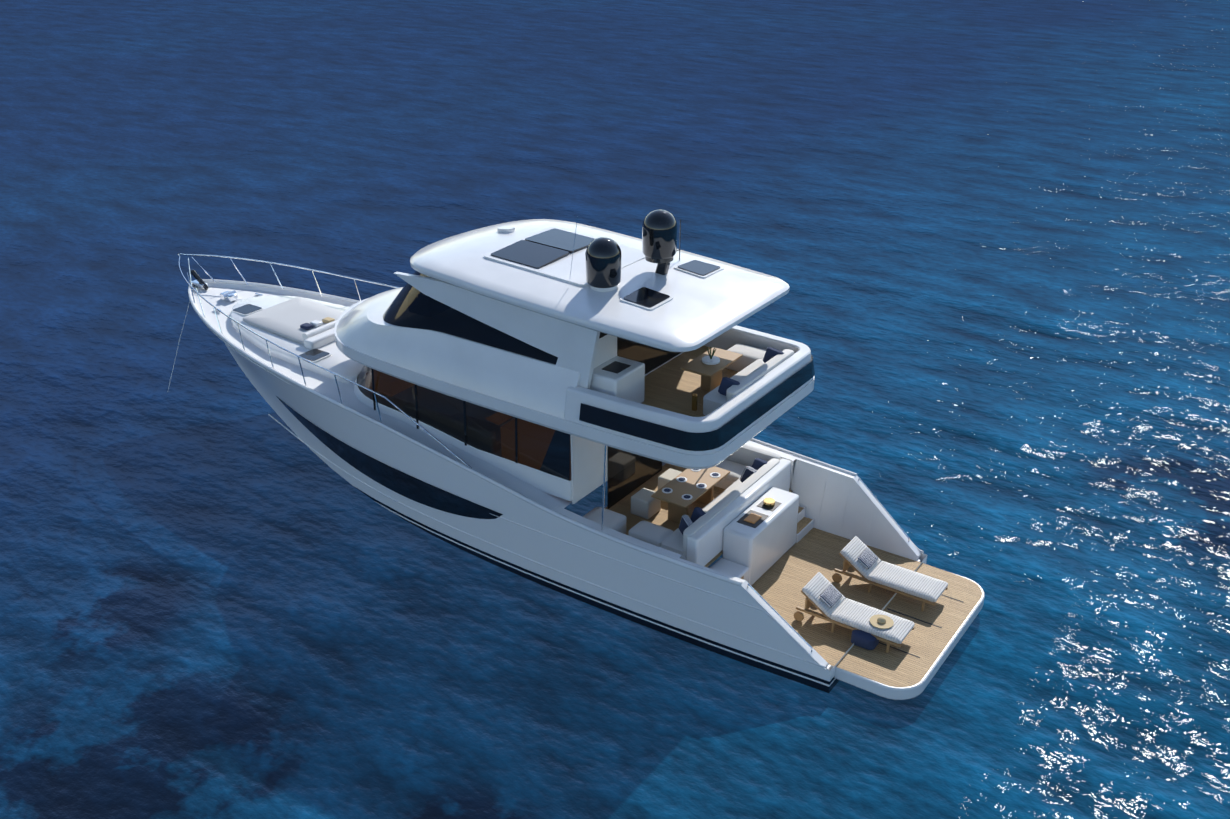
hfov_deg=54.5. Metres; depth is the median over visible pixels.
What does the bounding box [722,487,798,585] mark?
aft console
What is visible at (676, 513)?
dining table leg
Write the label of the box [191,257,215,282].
stanchion
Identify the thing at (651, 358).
glass door
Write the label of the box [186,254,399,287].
bow rail
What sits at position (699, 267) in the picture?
roof hatch
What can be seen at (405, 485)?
hull window
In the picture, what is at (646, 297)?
roof hatch
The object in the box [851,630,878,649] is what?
bag
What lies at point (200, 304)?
stanchion
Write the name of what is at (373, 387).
saloon mullion
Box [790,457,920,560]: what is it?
wing
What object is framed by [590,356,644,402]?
wet bar
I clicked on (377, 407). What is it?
stanchion
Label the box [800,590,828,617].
lounger back frame
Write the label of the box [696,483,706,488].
plate
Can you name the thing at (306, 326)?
sunpad
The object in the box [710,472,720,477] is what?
plate
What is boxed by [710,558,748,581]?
aft step block
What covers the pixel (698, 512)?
throw pillow
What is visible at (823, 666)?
spray rail
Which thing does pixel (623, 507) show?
teak cockpit
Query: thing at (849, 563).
lounger back frame
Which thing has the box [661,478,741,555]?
sofa seat
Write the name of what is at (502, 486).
gunwale cap
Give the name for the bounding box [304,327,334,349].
sunpad back
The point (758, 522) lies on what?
console grill
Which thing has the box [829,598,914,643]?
lounger pad
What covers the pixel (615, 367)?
wet bar sink
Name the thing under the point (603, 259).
sat dome
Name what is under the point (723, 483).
sofa base
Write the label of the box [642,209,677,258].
sat dome
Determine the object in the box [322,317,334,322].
sunpad
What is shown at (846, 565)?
lounger back strut
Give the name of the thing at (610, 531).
cockpit coaming
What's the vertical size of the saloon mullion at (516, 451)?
1.263 m
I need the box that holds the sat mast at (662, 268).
[655,262,670,274]
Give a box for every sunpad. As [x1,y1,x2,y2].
[243,297,342,344]
[300,323,312,329]
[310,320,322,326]
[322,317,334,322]
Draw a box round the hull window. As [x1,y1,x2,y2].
[276,396,502,518]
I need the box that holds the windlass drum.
[220,290,236,299]
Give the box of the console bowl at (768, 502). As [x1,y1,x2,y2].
[763,498,774,506]
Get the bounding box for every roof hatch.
[624,287,669,307]
[678,260,719,275]
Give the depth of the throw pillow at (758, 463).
27.82 m
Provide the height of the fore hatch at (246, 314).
0.050 m
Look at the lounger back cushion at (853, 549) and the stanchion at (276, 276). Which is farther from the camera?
the stanchion at (276, 276)
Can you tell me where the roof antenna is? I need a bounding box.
[679,219,680,260]
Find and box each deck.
[195,287,571,509]
[752,528,901,652]
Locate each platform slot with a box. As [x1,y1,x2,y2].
[879,642,919,657]
[887,608,941,627]
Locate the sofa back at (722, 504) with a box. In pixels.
[683,458,779,551]
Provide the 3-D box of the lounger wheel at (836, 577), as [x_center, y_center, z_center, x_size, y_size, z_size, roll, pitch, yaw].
[4.859,3.687,26.117,0.220,0.214,0.050,17,30,31]
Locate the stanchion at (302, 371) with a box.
[298,358,305,385]
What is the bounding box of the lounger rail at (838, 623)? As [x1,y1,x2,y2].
[796,606,900,646]
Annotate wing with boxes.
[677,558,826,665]
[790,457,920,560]
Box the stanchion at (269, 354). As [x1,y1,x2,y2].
[266,341,273,367]
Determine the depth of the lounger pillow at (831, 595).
24.59 m
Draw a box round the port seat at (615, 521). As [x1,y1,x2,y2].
[583,507,625,533]
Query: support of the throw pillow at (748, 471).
on the sofa shell
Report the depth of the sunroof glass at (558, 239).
27.26 m
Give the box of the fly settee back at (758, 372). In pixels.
[726,349,793,400]
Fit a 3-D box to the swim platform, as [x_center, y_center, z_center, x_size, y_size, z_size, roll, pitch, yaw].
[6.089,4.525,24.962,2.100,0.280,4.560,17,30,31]
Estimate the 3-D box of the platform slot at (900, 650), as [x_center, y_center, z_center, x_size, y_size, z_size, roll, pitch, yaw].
[5.594,4.796,24.055,1.150,0.004,0.035,17,30,31]
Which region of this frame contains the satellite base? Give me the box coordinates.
[590,285,617,291]
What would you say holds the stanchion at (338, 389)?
on the gunwale cap at (502, 486)
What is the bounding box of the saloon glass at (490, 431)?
[357,365,570,480]
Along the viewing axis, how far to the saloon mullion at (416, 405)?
28.01 m
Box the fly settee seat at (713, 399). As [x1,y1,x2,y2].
[703,359,763,415]
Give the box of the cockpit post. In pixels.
[601,445,606,530]
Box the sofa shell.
[686,458,790,565]
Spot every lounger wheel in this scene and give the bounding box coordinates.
[794,611,803,621]
[832,573,841,582]
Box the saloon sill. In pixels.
[353,376,571,500]
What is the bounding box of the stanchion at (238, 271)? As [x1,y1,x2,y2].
[230,258,247,284]
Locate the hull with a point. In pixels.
(430, 468)
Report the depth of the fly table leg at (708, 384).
25.98 m
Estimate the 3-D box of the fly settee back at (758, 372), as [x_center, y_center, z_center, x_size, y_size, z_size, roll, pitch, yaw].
[3.104,-0.670,25.363,0.220,0.450,2.700,17,30,31]
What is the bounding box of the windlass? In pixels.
[220,291,237,301]
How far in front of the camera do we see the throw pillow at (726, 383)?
24.61 m
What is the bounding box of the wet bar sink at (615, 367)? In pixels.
[602,361,630,373]
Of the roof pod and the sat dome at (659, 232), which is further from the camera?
the roof pod
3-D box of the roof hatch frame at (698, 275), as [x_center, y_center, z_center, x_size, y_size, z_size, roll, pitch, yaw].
[1.852,-3.099,26.303,0.800,0.180,0.900,17,30,31]
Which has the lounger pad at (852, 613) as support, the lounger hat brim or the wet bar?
the lounger hat brim
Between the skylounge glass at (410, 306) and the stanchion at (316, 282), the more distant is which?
the stanchion at (316, 282)
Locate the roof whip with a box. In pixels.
[568,216,577,287]
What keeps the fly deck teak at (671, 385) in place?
on the flybridge overhang
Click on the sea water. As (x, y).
(987, 240)
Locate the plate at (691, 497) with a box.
[682,494,692,499]
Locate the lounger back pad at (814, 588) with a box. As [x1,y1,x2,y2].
[802,572,844,616]
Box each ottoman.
[631,488,660,518]
[658,468,681,489]
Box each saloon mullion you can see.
[371,368,375,409]
[415,385,418,428]
[463,401,466,445]
[515,417,517,462]
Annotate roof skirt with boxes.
[394,272,599,388]
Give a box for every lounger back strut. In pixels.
[805,598,811,609]
[843,560,849,570]
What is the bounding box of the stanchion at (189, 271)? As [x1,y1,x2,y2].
[188,258,191,285]
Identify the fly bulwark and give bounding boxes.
[564,325,814,454]
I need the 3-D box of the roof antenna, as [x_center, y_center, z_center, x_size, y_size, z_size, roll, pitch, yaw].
[1.443,-3.747,26.506,0.023,0.980,0.022,17,30,31]
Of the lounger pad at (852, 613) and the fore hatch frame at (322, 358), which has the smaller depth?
the lounger pad at (852, 613)
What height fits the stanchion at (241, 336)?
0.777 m
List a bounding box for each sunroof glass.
[491,240,568,268]
[525,228,593,253]
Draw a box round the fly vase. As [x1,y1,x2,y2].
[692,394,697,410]
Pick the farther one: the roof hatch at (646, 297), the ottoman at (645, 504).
the ottoman at (645, 504)
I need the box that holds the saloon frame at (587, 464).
[570,435,607,503]
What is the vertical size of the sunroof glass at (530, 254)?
0.189 m
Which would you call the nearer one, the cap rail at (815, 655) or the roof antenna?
the cap rail at (815, 655)
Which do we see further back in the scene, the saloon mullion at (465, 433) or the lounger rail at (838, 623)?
the saloon mullion at (465, 433)
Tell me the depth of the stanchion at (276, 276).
35.02 m
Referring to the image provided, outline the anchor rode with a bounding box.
[167,301,189,391]
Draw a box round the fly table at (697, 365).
[681,347,742,376]
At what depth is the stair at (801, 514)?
28.05 m
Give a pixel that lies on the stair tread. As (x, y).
(803, 522)
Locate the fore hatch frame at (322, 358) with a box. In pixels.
[297,349,330,362]
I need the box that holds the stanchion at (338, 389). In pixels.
[334,375,342,403]
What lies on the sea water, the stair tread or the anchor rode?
the anchor rode
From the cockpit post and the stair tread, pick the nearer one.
the cockpit post
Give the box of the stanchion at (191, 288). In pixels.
[187,272,194,302]
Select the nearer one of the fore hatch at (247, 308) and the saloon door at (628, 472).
the saloon door at (628, 472)
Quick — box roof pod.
[497,226,514,232]
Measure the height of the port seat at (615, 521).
0.450 m
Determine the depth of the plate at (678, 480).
27.31 m
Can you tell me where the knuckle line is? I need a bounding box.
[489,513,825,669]
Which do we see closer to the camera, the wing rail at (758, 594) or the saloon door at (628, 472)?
the wing rail at (758, 594)
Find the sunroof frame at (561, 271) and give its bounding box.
[484,227,644,286]
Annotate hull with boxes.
[192,282,926,692]
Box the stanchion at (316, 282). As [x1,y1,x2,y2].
[311,270,321,295]
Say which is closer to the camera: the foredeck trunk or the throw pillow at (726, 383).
the throw pillow at (726, 383)
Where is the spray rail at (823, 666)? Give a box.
[268,414,825,667]
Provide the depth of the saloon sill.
27.01 m
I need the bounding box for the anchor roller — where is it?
[191,280,207,287]
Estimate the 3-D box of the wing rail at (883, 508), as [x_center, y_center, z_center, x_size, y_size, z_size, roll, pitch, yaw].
[6.137,2.281,27.278,1.438,1.150,0.033,21,33,36]
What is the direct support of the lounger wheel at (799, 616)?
on the teak deck at (786, 577)
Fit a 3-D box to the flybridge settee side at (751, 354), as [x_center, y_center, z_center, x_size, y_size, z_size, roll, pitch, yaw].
[3.247,-1.068,26.883,1.500,0.450,0.600,17,30,31]
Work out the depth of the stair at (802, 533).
27.81 m
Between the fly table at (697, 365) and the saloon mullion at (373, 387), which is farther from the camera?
the saloon mullion at (373, 387)
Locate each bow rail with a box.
[178,256,471,467]
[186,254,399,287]
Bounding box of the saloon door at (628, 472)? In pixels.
[607,446,661,508]
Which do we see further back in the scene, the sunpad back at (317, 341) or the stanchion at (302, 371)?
the sunpad back at (317, 341)
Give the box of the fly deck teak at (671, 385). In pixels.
[642,346,737,416]
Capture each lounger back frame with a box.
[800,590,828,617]
[839,553,866,578]
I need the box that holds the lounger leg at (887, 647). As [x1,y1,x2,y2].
[886,643,889,652]
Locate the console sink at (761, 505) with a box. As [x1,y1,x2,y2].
[757,501,781,510]
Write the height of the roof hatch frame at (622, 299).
0.156 m
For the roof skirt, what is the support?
attached to the skylounge glass at (410, 306)
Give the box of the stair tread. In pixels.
[797,517,812,533]
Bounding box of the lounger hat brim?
[870,614,893,628]
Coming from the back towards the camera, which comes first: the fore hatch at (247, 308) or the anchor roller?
the anchor roller
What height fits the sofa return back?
0.500 m
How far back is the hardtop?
25.19 m
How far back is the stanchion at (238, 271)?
35.14 m
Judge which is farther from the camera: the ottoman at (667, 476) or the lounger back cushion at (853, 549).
the ottoman at (667, 476)
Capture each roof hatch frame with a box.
[620,286,672,309]
[674,260,723,277]
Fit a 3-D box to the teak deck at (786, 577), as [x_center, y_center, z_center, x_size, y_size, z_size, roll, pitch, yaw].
[4.029,3.777,26.184,2.930,0.001,4.500,17,30,31]
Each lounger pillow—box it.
[820,584,841,607]
[858,548,877,568]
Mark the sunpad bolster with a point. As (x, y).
(318, 330)
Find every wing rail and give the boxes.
[747,583,811,651]
[858,478,908,541]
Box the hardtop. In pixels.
[410,219,788,351]
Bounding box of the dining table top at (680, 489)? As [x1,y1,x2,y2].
[651,466,729,507]
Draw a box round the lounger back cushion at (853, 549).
[840,536,880,577]
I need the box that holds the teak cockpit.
[605,463,792,566]
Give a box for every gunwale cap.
[188,283,741,586]
[202,279,856,475]
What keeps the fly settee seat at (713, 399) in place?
on the fly deck teak at (671, 385)
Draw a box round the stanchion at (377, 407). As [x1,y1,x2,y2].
[374,393,381,422]
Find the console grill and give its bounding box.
[737,510,768,527]
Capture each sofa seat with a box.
[629,521,672,546]
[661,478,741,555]
[716,459,745,481]
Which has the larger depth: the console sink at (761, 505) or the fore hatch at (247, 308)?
the fore hatch at (247, 308)
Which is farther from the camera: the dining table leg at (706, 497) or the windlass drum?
the windlass drum
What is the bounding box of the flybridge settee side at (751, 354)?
[726,344,765,371]
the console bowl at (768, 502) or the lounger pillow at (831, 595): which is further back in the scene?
the console bowl at (768, 502)
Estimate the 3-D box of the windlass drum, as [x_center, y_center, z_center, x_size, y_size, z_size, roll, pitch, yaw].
[-11.142,-3.295,34.425,0.180,0.171,0.440,17,30,31]
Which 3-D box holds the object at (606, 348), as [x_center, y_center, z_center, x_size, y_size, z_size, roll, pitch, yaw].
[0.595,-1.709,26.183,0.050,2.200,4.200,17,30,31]
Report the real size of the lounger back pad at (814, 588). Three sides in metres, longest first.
0.800 x 0.760 x 0.120 m
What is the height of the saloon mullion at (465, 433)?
1.263 m
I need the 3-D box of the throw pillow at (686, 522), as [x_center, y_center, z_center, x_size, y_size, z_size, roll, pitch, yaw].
[1.546,2.539,25.538,0.160,0.420,0.460,-12,48,-24]
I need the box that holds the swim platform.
[830,569,984,699]
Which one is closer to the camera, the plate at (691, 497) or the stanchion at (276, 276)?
the plate at (691, 497)
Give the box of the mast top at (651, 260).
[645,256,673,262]
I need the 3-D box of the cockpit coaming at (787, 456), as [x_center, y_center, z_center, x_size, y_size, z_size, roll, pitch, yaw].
[3.062,1.015,29.245,3.112,0.938,0.328,18,31,32]
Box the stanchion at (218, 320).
[214,308,221,333]
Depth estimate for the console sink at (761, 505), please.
26.50 m
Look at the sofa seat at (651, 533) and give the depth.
25.88 m
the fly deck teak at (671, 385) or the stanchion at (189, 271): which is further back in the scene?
the stanchion at (189, 271)
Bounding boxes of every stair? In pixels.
[796,517,813,542]
[797,506,804,522]
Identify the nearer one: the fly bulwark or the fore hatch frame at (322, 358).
the fly bulwark
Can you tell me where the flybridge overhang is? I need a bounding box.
[334,298,814,468]
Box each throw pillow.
[679,515,692,534]
[690,507,705,522]
[740,466,757,481]
[751,458,767,469]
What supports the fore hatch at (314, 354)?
on the foredeck trunk
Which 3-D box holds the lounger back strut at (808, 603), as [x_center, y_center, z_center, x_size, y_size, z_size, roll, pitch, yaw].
[4.138,3.923,24.956,0.040,0.300,0.660,17,30,31]
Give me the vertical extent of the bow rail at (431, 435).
1.713 m
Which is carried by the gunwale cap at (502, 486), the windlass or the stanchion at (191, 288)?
the stanchion at (191, 288)
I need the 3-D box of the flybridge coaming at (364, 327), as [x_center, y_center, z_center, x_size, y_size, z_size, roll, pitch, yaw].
[-2.950,-2.198,28.667,8.620,0.970,5.357,17,30,31]
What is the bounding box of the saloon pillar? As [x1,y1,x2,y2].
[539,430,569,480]
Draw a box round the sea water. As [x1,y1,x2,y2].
[0,0,1229,818]
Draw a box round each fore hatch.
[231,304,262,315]
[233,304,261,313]
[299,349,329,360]
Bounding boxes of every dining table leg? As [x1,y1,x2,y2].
[668,503,688,523]
[695,486,713,503]
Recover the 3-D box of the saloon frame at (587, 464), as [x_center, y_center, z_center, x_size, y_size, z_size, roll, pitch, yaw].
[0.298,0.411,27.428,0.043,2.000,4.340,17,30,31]
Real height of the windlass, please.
0.200 m
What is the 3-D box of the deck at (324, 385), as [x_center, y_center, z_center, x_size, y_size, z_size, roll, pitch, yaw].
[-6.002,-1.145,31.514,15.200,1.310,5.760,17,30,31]
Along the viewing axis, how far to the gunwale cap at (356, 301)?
34.75 m
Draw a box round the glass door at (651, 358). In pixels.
[617,337,680,373]
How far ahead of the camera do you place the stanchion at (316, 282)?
34.72 m
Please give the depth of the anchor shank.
34.94 m
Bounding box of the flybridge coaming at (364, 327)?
[336,287,579,418]
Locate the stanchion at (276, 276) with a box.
[269,263,282,288]
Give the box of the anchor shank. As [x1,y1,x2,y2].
[190,270,208,289]
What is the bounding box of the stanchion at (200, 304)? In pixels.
[196,288,204,317]
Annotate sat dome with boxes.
[585,237,621,287]
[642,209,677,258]
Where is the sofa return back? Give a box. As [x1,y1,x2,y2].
[726,444,780,465]
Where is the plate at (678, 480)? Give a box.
[676,477,686,481]
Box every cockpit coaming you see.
[554,506,681,559]
[745,440,797,487]
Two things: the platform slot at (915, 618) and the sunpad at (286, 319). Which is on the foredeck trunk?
the sunpad at (286, 319)
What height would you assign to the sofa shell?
0.840 m
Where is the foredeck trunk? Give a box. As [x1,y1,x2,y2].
[231,296,362,383]
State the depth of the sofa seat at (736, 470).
28.46 m
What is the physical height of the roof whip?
1.632 m
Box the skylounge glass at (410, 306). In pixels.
[383,271,606,364]
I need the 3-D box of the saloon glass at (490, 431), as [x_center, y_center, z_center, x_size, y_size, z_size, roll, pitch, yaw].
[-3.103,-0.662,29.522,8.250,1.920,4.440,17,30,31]
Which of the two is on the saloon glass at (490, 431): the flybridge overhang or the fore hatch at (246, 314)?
the flybridge overhang
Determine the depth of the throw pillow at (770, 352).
26.05 m
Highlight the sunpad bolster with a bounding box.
[302,319,337,339]
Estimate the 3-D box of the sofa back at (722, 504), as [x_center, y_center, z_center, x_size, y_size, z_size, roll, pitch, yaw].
[2.654,2.074,26.622,0.220,0.500,4.100,17,30,31]
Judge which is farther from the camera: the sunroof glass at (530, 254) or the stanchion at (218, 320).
the stanchion at (218, 320)
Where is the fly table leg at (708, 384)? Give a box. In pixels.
[701,370,721,391]
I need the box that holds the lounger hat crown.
[877,616,885,623]
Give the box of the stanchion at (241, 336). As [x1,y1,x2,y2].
[237,323,244,350]
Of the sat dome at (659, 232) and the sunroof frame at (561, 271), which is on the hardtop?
the sunroof frame at (561, 271)
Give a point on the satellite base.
(603, 289)
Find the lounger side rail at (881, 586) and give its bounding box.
[834,568,935,605]
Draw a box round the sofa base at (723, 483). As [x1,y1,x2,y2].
[714,478,733,489]
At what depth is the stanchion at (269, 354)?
30.33 m

